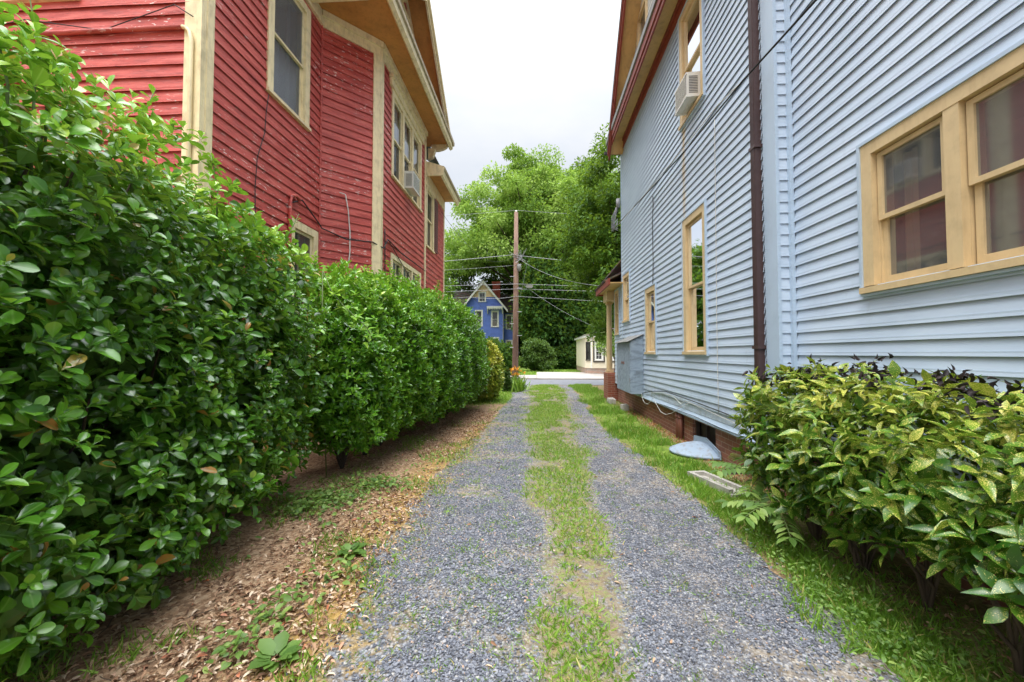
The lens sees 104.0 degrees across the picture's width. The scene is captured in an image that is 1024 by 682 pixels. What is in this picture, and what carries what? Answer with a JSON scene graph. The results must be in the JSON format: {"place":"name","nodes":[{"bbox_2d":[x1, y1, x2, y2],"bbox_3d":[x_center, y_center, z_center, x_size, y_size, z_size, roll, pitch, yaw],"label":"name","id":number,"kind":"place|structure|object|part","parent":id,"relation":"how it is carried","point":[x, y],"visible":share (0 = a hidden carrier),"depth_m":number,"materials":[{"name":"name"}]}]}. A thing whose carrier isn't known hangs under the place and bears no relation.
{"place":"outdoors","nodes":[
{"label":"outdoors","id":0,"kind":"place"},
{"bbox_2d":[0,0,460,443],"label":"red house","id":1,"kind":"structure","parent":0,"point":[357,113],"depth_m":6.96,"materials":[{"name":"paint"}]},
{"bbox_2d":[0,0,78,3],"bbox_3d":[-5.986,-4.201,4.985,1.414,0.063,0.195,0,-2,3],"label":"window","id":2,"kind":"structure","parent":1,"relation":"in","point":[7,1],"depth_m":4.91,"materials":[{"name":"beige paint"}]},
{"bbox_2d":[4,4,193,28],"bbox_3d":[-5.761,-3.838,4.873,3.954,0.381,0.022,0,-2,3],"label":"cable","id":3,"kind":"object","parent":1,"relation":"attached to","point":[111,26],"visible":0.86,"depth_m":4.81,"materials":[{"name":"black rubber"}]},
{"bbox_2d":[255,94,268,213],"bbox_3d":[-3.637,-2.674,5.813,0.031,2.001,0.232,0,-2,3],"label":"cable","id":4,"kind":"object","parent":1,"relation":"attached to","point":[258,154],"visible":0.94,"depth_m":5.74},
{"bbox_2d":[265,0,310,131],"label":"window","id":5,"kind":"structure","parent":1,"relation":"in","point":[289,21],"depth_m":6.63,"materials":[{"name":"beige paint"}]},
{"bbox_2d":[291,218,317,318],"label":"window","id":6,"kind":"structure","parent":1,"relation":"in","point":[304,234],"depth_m":7.15,"materials":[{"name":"beige paint"}]},
{"bbox_2d":[340,192,350,266],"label":"cable","id":7,"kind":"object","parent":1,"relation":"attached to","point":[349,225],"visible":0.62,"depth_m":7.72,"materials":[{"name":"grey rubber"}]},
{"bbox_2d":[292,199,424,270],"bbox_3d":[-2.809,-2.114,8.908,0.640,0.451,5.053,0,-2,14],"label":"cable","id":8,"kind":"object","parent":1,"relation":"attached to","point":[353,239],"visible":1,"depth_m":7.77,"materials":[{"name":"black rubber"}]},
{"bbox_2d":[384,229,385,270],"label":"cable","id":9,"kind":"object","parent":1,"relation":"attached to","point":[384,253],"visible":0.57,"depth_m":8.35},
{"bbox_2d":[388,240,414,285],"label":"cable","id":10,"kind":"object","parent":1,"relation":"attached to","point":[399,259],"visible":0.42,"depth_m":9.25,"materials":[{"name":"black rubber"}]},
{"bbox_2d":[390,253,420,286],"bbox_3d":[-2.665,-1.057,9.911,0.165,1.700,2.310,0,-2,3],"label":"window","id":11,"kind":"structure","parent":1,"relation":"in","point":[395,263],"depth_m":9.60,"materials":[{"name":"beige paint"}]},
{"bbox_2d":[390,88,422,212],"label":"window","id":12,"kind":"structure","parent":1,"relation":"in","point":[406,151],"depth_m":9.70,"materials":[{"name":"beige paint"}]},
{"bbox_2d":[401,1,411,29],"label":"window","id":13,"kind":"structure","parent":1,"relation":"in","point":[402,3],"depth_m":9.85,"materials":[{"name":"beige paint"}]},
{"bbox_2d":[404,171,419,196],"bbox_3d":[-2.583,-3.917,9.972,0.432,0.440,0.534,0,-2,3],"label":"air conditioner","id":14,"kind":"object","parent":1,"relation":"attached to","point":[411,183],"visible":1,"depth_m":9.72,"materials":[{"name":"white plastic"}]},
{"bbox_2d":[426,186,434,253],"bbox_3d":[-2.546,-3.662,12.094,0.228,1.840,0.924,0,-2,3],"label":"window","id":15,"kind":"structure","parent":1,"relation":"in","point":[429,196],"depth_m":12.41,"materials":[{"name":"beige paint"}]},
{"bbox_2d":[0,356,1023,681],"bbox_3d":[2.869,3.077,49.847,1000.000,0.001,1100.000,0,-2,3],"label":"ground","id":16,"kind":"structure","parent":0,"point":[248,528],"depth_m":2.78,"materials":[{"name":"soil"}]},
{"bbox_2d":[0,0,333,681],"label":"evergreen shrub","id":17,"kind":"object","parent":16,"relation":"on","point":[147,370],"visible":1,"depth_m":2.12,"materials":[{"name":"green plant"}]},
{"bbox_2d":[0,419,488,681],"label":"grass","id":18,"kind":"structure","parent":16,"relation":"on","point":[26,677],"depth_m":2.48,"materials":[{"name":"green plant"}]},
{"bbox_2d":[247,630,302,671],"bbox_3d":[-1.179,1.564,2.023,0.224,0.059,0.230,1,-2,-17],"label":"broadleaf weed","id":19,"kind":"object","parent":16,"relation":"on","point":[268,647],"visible":1,"depth_m":2.02,"materials":[{"name":"green plant"}]},
{"bbox_2d":[87,429,473,681],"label":"twig litter","id":20,"kind":"object","parent":16,"relation":"on","point":[229,565],"visible":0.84,"depth_m":2.89,"materials":[{"name":"brown plant"}]},
{"bbox_2d":[176,437,476,681],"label":"ground cover","id":21,"kind":"object","parent":16,"relation":"on","point":[263,616],"visible":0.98,"depth_m":2.97,"materials":[{"name":"green plant"}]},
{"bbox_2d":[315,265,380,477],"bbox_3d":[-1.979,0.376,4.727,0.861,2.638,0.339,-1,-2,21],"label":"climbing vine","id":22,"kind":"object","parent":16,"relation":"on","point":[347,311],"visible":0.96,"depth_m":4.75,"materials":[{"name":"green plant"}]},
{"bbox_2d":[271,251,462,468],"bbox_3d":[-2.067,0.195,6.611,2.121,3.156,4.314,0,-2,3],"label":"evergreen shrub","id":23,"kind":"object","parent":16,"relation":"on","point":[396,377],"visible":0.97,"depth_m":5.36,"materials":[{"name":"green plant"}]},
{"bbox_2d":[444,257,460,303],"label":"street tree","id":24,"kind":"object","parent":16,"relation":"on","point":[451,286],"visible":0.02,"depth_m":40.66,"materials":[{"name":"green plant"}]},
{"bbox_2d":[421,284,491,421],"bbox_3d":[-1.511,0.330,9.983,1.854,3.094,4.285,0,-2,3],"label":"evergreen shrub","id":25,"kind":"object","parent":16,"relation":"on","point":[473,372],"visible":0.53,"depth_m":9.10,"materials":[{"name":"green plant"}]},
{"bbox_2d":[444,243,511,293],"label":"understory tree","id":26,"kind":"object","parent":16,"relation":"on","point":[489,279],"visible":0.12,"depth_m":57.64,"materials":[{"name":"green plant"}]},
{"bbox_2d":[451,281,519,356],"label":"royal blue house","id":27,"kind":"structure","parent":16,"relation":"on","point":[497,310],"depth_m":48.45,"materials":[{"name":"paint"}]},
{"bbox_2d":[475,310,482,325],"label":"window","id":28,"kind":"structure","parent":27,"relation":"in","point":[479,313],"depth_m":48.43,"materials":[{"name":"white paint"}]},
{"bbox_2d":[478,292,485,301],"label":"window","id":29,"kind":"structure","parent":27,"relation":"in","point":[480,294],"depth_m":48.52,"materials":[{"name":"white paint"}]},
{"bbox_2d":[491,311,498,326],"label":"window","id":30,"kind":"structure","parent":27,"relation":"in","point":[494,323],"depth_m":48.33,"materials":[{"name":"white paint"}]},
{"bbox_2d":[506,314,512,328],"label":"window","id":31,"kind":"structure","parent":27,"relation":"in","point":[509,318],"depth_m":49.52,"materials":[{"name":"white paint"}]},
{"bbox_2d":[473,340,505,400],"bbox_3d":[-1.071,0.885,12.970,1.731,2.158,1.917,0,-2,3],"label":"golden shrub","id":32,"kind":"object","parent":16,"relation":"on","point":[495,380],"visible":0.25,"depth_m":12.49,"materials":[{"name":"yellow plant"}]},
{"bbox_2d":[463,389,516,409],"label":"grass","id":33,"kind":"structure","parent":16,"relation":"on","point":[505,399],"depth_m":12.82,"materials":[{"name":"green plant"}]},
{"bbox_2d":[473,267,522,355],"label":"understory tree","id":34,"kind":"object","parent":16,"relation":"on","point":[506,291],"depth_m":58.05,"materials":[{"name":"green plant"}]},
{"bbox_2d":[487,336,519,370],"bbox_3d":[-1.367,1.115,31.293,4.199,3.171,2.843,-1,-2,25],"label":"garden shrub","id":35,"kind":"object","parent":16,"relation":"on","point":[505,350],"visible":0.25,"depth_m":30.51,"materials":[{"name":"green plant"}]},
{"bbox_2d":[501,366,511,391],"bbox_3d":[-0.218,1.549,16.012,0.483,1.098,0.470,0,-2,-12],"label":"dwarf conifer","id":36,"kind":"object","parent":16,"relation":"on","point":[507,382],"visible":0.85,"depth_m":15.89,"materials":[{"name":"green plant"}]},
{"bbox_2d":[501,366,530,391],"bbox_3d":[0.092,1.550,16.480,1.365,1.049,1.433,0,-2,3],"label":"daylily clump","id":37,"kind":"object","parent":16,"relation":"on","point":[518,384],"visible":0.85,"depth_m":16.20,"materials":[{"name":"green plant"}]},
{"bbox_2d":[511,286,529,357],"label":"understory tree","id":38,"kind":"object","parent":16,"relation":"on","point":[520,342],"visible":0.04,"depth_m":56.02,"materials":[{"name":"green plant"}]},
{"bbox_2d":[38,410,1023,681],"bbox_3d":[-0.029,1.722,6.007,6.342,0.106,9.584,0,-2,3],"label":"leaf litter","id":39,"kind":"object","parent":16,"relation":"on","point":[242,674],"visible":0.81,"depth_m":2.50,"materials":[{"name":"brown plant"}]},
{"bbox_2d":[336,542,366,559],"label":"broadleaf weed","id":40,"kind":"object","parent":39,"relation":"on","point":[348,547],"visible":1,"depth_m":3.09,"materials":[{"name":"green plant"}]},
{"bbox_2d":[444,143,618,315],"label":"shade tree","id":41,"kind":"object","parent":16,"relation":"on","point":[523,174],"visible":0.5,"depth_m":45.25,"materials":[{"name":"green plant"}]},
{"bbox_2d":[518,337,558,371],"bbox_3d":[2.053,1.143,33.457,3.728,3.062,2.748,0,-2,3],"label":"conifer shrub","id":42,"kind":"object","parent":16,"relation":"on","point":[538,354],"visible":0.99,"depth_m":32.85,"materials":[{"name":"green plant"}]},
{"bbox_2d":[504,244,585,347],"bbox_3d":[3.307,-3.522,41.217,8.501,13.074,7.137,0,-2,3],"label":"understory tree","id":43,"kind":"object","parent":16,"relation":"on","point":[540,320],"visible":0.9,"depth_m":39.79,"materials":[{"name":"green plant"}]},
{"bbox_2d":[518,369,580,374],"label":"grass","id":44,"kind":"structure","parent":16,"relation":"on","point":[528,372],"depth_m":32.52,"materials":[{"name":"green plant"}]},
{"bbox_2d":[552,340,576,369],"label":"garden shrub","id":45,"kind":"object","parent":16,"relation":"on","point":[566,357],"visible":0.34,"depth_m":38.02,"materials":[{"name":"green plant"}]},
{"bbox_2d":[554,276,606,345],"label":"understory tree","id":46,"kind":"object","parent":16,"relation":"on","point":[579,328],"visible":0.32,"depth_m":40.84,"materials":[{"name":"green plant"}]},
{"bbox_2d":[553,122,620,342],"bbox_3d":[4.800,-3.347,16.979,6.239,11.234,6.442,0,-2,3],"label":"front yard tree","id":47,"kind":"object","parent":16,"relation":"on","point":[600,244],"visible":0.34,"depth_m":16.54,"materials":[{"name":"green plant"}]},
{"bbox_2d":[569,254,613,326],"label":"understory tree","id":48,"kind":"object","parent":16,"relation":"on","point":[598,302],"visible":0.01,"depth_m":44.50,"materials":[{"name":"green plant"}]},
{"bbox_2d":[574,328,614,373],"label":"cream house","id":49,"kind":"structure","parent":16,"relation":"on","point":[590,359],"depth_m":28.95,"materials":[{"name":"beige paint"}]},
{"bbox_2d":[585,342,600,360],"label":"window","id":50,"kind":"structure","parent":49,"relation":"in","point":[588,351],"depth_m":29.01,"materials":[{"name":"black glass"}]},
{"bbox_2d":[594,341,603,360],"bbox_3d":[6.234,0.727,28.713,0.686,1.409,0.195,0,-2,3],"label":"window","id":51,"kind":"structure","parent":49,"relation":"in","point":[602,357],"depth_m":28.65,"materials":[{"name":"white paint"}]},
{"bbox_2d":[592,331,614,371],"bbox_3d":[6.464,0.787,26.712,1.987,3.565,2.388,1,-2,-36],"label":"yard tree","id":52,"kind":"object","parent":16,"relation":"on","point":[600,344],"visible":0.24,"depth_m":26.58,"materials":[{"name":"green plant"}]},
{"bbox_2d":[607,397,615,403],"bbox_3d":[3.080,1.851,12.394,0.217,0.159,0.495,0,-2,3],"label":"concrete block","id":53,"kind":"object","parent":16,"relation":"on","point":[611,400],"depth_m":12.17,"materials":[{"name":"grey concrete"}]},
{"bbox_2d":[620,404,628,410],"bbox_3d":[3.051,1.798,10.844,0.197,0.169,0.315,0,-2,3],"label":"concrete block","id":54,"kind":"object","parent":16,"relation":"on","point":[625,407],"depth_m":10.71,"materials":[{"name":"grey concrete"}]},
{"bbox_2d":[616,407,771,493],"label":"leaf litter","id":55,"kind":"object","parent":16,"relation":"on","point":[670,433],"visible":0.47,"depth_m":7.36,"materials":[{"name":"brown plant"}]},
{"bbox_2d":[669,435,720,459],"bbox_3d":[2.738,1.614,6.207,0.563,0.226,1.000,0,-2,3],"label":"window well cover","id":56,"kind":"object","parent":16,"relation":"on","point":[697,447],"depth_m":6.02,"materials":[{"name":"white plastic"}]},
{"bbox_2d":[687,470,746,497],"bbox_3d":[2.400,1.669,4.686,0.240,0.090,0.740,0,-2,-13],"label":"splash block","id":57,"kind":"object","parent":16,"relation":"on","point":[705,475],"depth_m":4.65,"materials":[{"name":"concrete"}]},
{"bbox_2d":[708,453,778,500],"bbox_3d":[2.156,1.405,3.715,0.632,0.520,0.863,0,-2,-11],"label":"seedling tree","id":58,"kind":"object","parent":16,"relation":"on","point":[739,469],"visible":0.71,"depth_m":3.70,"materials":[{"name":"green plant"}]},
{"bbox_2d":[715,491,807,547],"bbox_3d":[2.011,1.488,3.280,0.537,0.327,0.861,0,-2,3],"label":"seedling tree","id":59,"kind":"object","parent":16,"relation":"on","point":[774,518],"visible":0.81,"depth_m":3.15,"materials":[{"name":"green plant"}]},
{"bbox_2d":[568,383,1023,681],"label":"grass","id":60,"kind":"structure","parent":16,"relation":"on","point":[641,432],"depth_m":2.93,"materials":[{"name":"green plant"}]},
{"bbox_2d":[594,0,1023,615],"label":"blue house","id":61,"kind":"structure","parent":16,"relation":"on","point":[848,186],"depth_m":3.94,"materials":[{"name":"wood"}]},
{"bbox_2d":[611,198,619,230],"bbox_3d":[3.149,-3.802,12.101,0.148,0.958,0.303,2,-2,-41],"label":"service drop","id":62,"kind":"object","parent":61,"relation":"attached to","point":[613,225],"visible":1,"depth_m":12.11,"materials":[{"name":"grey metal"}]},
{"bbox_2d":[614,288,619,335],"bbox_3d":[3.356,-0.889,12.551,0.195,1.449,0.716,0,-2,3],"label":"window","id":63,"kind":"structure","parent":61,"relation":"in","point":[616,293],"depth_m":12.75,"materials":[{"name":"beige paint"}]},
{"bbox_2d":[622,270,630,323],"bbox_3d":[3.282,-1.223,11.273,0.195,1.419,0.856,0,-2,3],"label":"window","id":64,"kind":"structure","parent":61,"relation":"in","point":[626,303],"depth_m":11.49,"materials":[{"name":"beige paint"}]},
{"bbox_2d":[614,334,643,393],"bbox_3d":[2.989,0.571,10.323,0.391,1.431,1.620,0,-2,3],"label":"utility cabinet","id":65,"kind":"object","parent":61,"relation":"attached to","point":[630,371],"visible":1,"depth_m":9.57,"materials":[{"name":"grey metal"}]},
{"bbox_3d":[2.892,0.678,10.700,0.034,1.220,0.751,0,-2,3],"label":"door","id":66,"kind":"part","parent":65,"relation":"part of","materials":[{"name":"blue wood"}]},
{"bbox_3d":[2.848,0.655,9.943,0.034,1.220,0.751,0,-2,3],"label":"door","id":67,"kind":"part","parent":65,"relation":"part of","materials":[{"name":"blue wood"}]},
{"bbox_2d":[636,0,647,45],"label":"window","id":68,"kind":"structure","parent":61,"relation":"in","point":[643,13],"depth_m":9.84,"materials":[{"name":"beige paint"}]},
{"bbox_2d":[644,282,657,354],"bbox_3d":[3.148,-0.460,8.912,0.195,1.549,0.856,0,-2,3],"label":"window","id":69,"kind":"structure","parent":61,"relation":"in","point":[650,301],"depth_m":9.07,"materials":[{"name":"beige paint"}]},
{"bbox_2d":[652,196,653,283],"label":"cable","id":70,"kind":"object","parent":61,"relation":"on","point":[652,235],"visible":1,"depth_m":8.75,"materials":[{"name":"black rubber"}]},
{"bbox_2d":[642,397,689,414],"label":"cable","id":71,"kind":"object","parent":61,"relation":"attached to","point":[662,412],"visible":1,"depth_m":7.76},
{"bbox_2d":[618,84,738,224],"bbox_3d":[2.962,-3.324,8.424,0.096,0.555,7.052,0,-2,3],"label":"overhead cable","id":72,"kind":"object","parent":61,"relation":"attached to","point":[687,143],"visible":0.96,"depth_m":6.33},
{"bbox_2d":[674,71,699,115],"bbox_3d":[2.945,-4.018,6.505,0.412,0.410,0.524,0,-2,3],"label":"air conditioner","id":73,"kind":"object","parent":61,"relation":"attached to","point":[687,93],"visible":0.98,"depth_m":6.33,"materials":[{"name":"white plastic"}]},
{"bbox_2d":[642,391,732,416],"bbox_3d":[2.968,1.070,7.162,0.036,0.215,4.702,0,-2,3],"label":"cable","id":74,"kind":"object","parent":61,"relation":"attached to","point":[693,401],"visible":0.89,"depth_m":6.36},
{"bbox_2d":[658,403,744,437],"bbox_3d":[2.931,1.228,6.608,0.010,0.039,3.600,0,-2,3],"label":"cable","id":75,"kind":"object","parent":61,"relation":"attached to","point":[705,421],"visible":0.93,"depth_m":5.97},
{"bbox_2d":[665,393,749,431],"bbox_3d":[2.957,1.071,6.887,0.019,0.148,4.251,0,-2,3],"label":"cable","id":76,"kind":"object","parent":61,"relation":"attached to","point":[704,409],"visible":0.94,"depth_m":6.02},
{"bbox_2d":[714,120,718,411],"bbox_3d":[2.904,-1.086,5.689,0.019,4.180,0.030,0,-2,3],"label":"cable","id":77,"kind":"object","parent":61,"relation":"attached to","point":[716,268],"visible":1,"depth_m":5.69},
{"bbox_2d":[619,0,816,222],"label":"overhead cable","id":78,"kind":"object","parent":61,"relation":"attached to","point":[780,39],"visible":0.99,"depth_m":4.66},
{"bbox_2d":[678,0,761,131],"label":"window","id":79,"kind":"structure","parent":61,"relation":"in","point":[691,25],"depth_m":6.64,"materials":[{"name":"beige paint"}]},
{"bbox_2d":[681,193,766,361],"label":"window","id":80,"kind":"structure","parent":61,"relation":"in","point":[694,239],"depth_m":6.54,"materials":[{"name":"beige paint"}]},
{"bbox_2d":[856,38,1023,296],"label":"window","id":81,"kind":"structure","parent":61,"relation":"in","point":[940,187],"depth_m":2.63,"materials":[{"name":"beige paint"}]},
{"bbox_2d":[716,508,1021,681],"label":"clover","id":82,"kind":"object","parent":16,"relation":"on","point":[963,661],"visible":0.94,"depth_m":2.16,"materials":[{"name":"green plant"}]},
{"bbox_2d":[728,353,1023,678],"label":"speckled shrub","id":83,"kind":"object","parent":16,"relation":"on","point":[937,526],"visible":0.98,"depth_m":2.25,"materials":[{"name":"green plant"}]},
{"bbox_2d":[517,372,603,379],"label":"sidewalk","id":84,"kind":"structure","parent":0,"point":[562,376],"depth_m":25.22,"materials":[{"name":"concrete"}]},
{"bbox_2d":[510,210,521,376],"bbox_3d":[0.255,-2.813,24.409,0.715,10.422,0.377,0,-2,13],"label":"utility pole","id":85,"kind":"object","parent":84,"relation":"on","point":[517,267],"visible":0.94,"depth_m":24.28,"materials":[{"name":"brown wood"}]},
{"bbox_2d":[450,254,515,260],"bbox_3d":[-12.167,-4.660,25.108,24.842,1.182,0.032,0,-2,4],"label":"power line","id":86,"kind":"object","parent":85,"relation":"attached to","point":[483,257],"visible":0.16,"depth_m":24.44,"materials":[{"name":"grey metal"}]},
{"bbox_2d":[449,210,566,215],"bbox_3d":[1.409,-7.542,24.752,52.001,0.988,0.519,0,-2,3],"label":"power line","id":87,"kind":"object","parent":85,"relation":"attached to","point":[512,210],"visible":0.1,"depth_m":24.59,"materials":[{"name":"grey metal"}]},
{"bbox_2d":[455,284,566,285],"bbox_3d":[1.389,-3.084,24.270,52.000,0.772,0.213,0,-2,3],"label":"power line","id":88,"kind":"object","parent":85,"relation":"attached to","point":[502,284],"visible":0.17,"depth_m":24.31,"materials":[{"name":"grey metal"}]},
{"bbox_2d":[449,289,574,291],"bbox_3d":[1.389,-2.809,24.267,52.000,0.722,0.203,0,-2,3],"label":"power line","id":89,"kind":"object","parent":85,"relation":"attached to","point":[505,289],"visible":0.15,"depth_m":24.29,"materials":[{"name":"grey metal"}]},
{"bbox_2d":[510,248,526,261],"bbox_3d":[0.358,-5.155,24.246,1.088,0.920,0.375,0,-2,3],"label":"wire knot","id":90,"kind":"object","parent":85,"relation":"attached to","point":[519,256],"visible":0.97,"depth_m":24.26,"materials":[{"name":"grey metal"}]},
{"bbox_2d":[460,296,602,301],"bbox_3d":[1.389,-2.010,24.243,52.000,1.420,0.201,0,-2,3],"label":"power line","id":91,"kind":"object","parent":85,"relation":"attached to","point":[520,296],"visible":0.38,"depth_m":24.24,"materials":[{"name":"grey metal"}]},
{"bbox_2d":[520,259,597,285],"bbox_3d":[1.845,-3.513,19.243,0.015,3.514,10.636,1,-2,-17],"label":"power line","id":92,"kind":"object","parent":85,"relation":"attached to","point":[560,278],"visible":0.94,"depth_m":18.05,"materials":[{"name":"grey metal"}]},
{"bbox_2d":[523,380,603,384],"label":"road","id":93,"kind":"structure","parent":0,"point":[568,382],"depth_m":21.04,"materials":[{"name":"grey asphalt"}]},
{"bbox_2d":[510,384,635,681],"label":"grass","id":94,"kind":"structure","parent":0,"point":[544,389],"depth_m":3.65,"materials":[{"name":"green plant"}]},
{"bbox_2d":[261,385,922,681],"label":"gravel driveway","id":95,"kind":"structure","parent":0,"point":[585,575],"depth_m":2.58,"materials":[{"name":"grey gravel"}]},
{"bbox_2d":[450,397,643,458],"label":"gravel","id":96,"kind":"structure","parent":95,"relation":"on","point":[530,433],"depth_m":7.40,"materials":[{"name":"grey gravel"}]},
{"bbox_2d":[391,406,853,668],"bbox_3d":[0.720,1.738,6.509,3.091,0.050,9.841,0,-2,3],"label":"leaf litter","id":97,"kind":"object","parent":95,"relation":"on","point":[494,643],"visible":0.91,"depth_m":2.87,"materials":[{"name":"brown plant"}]},
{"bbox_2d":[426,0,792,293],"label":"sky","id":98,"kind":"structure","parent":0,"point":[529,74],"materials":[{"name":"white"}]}
]}

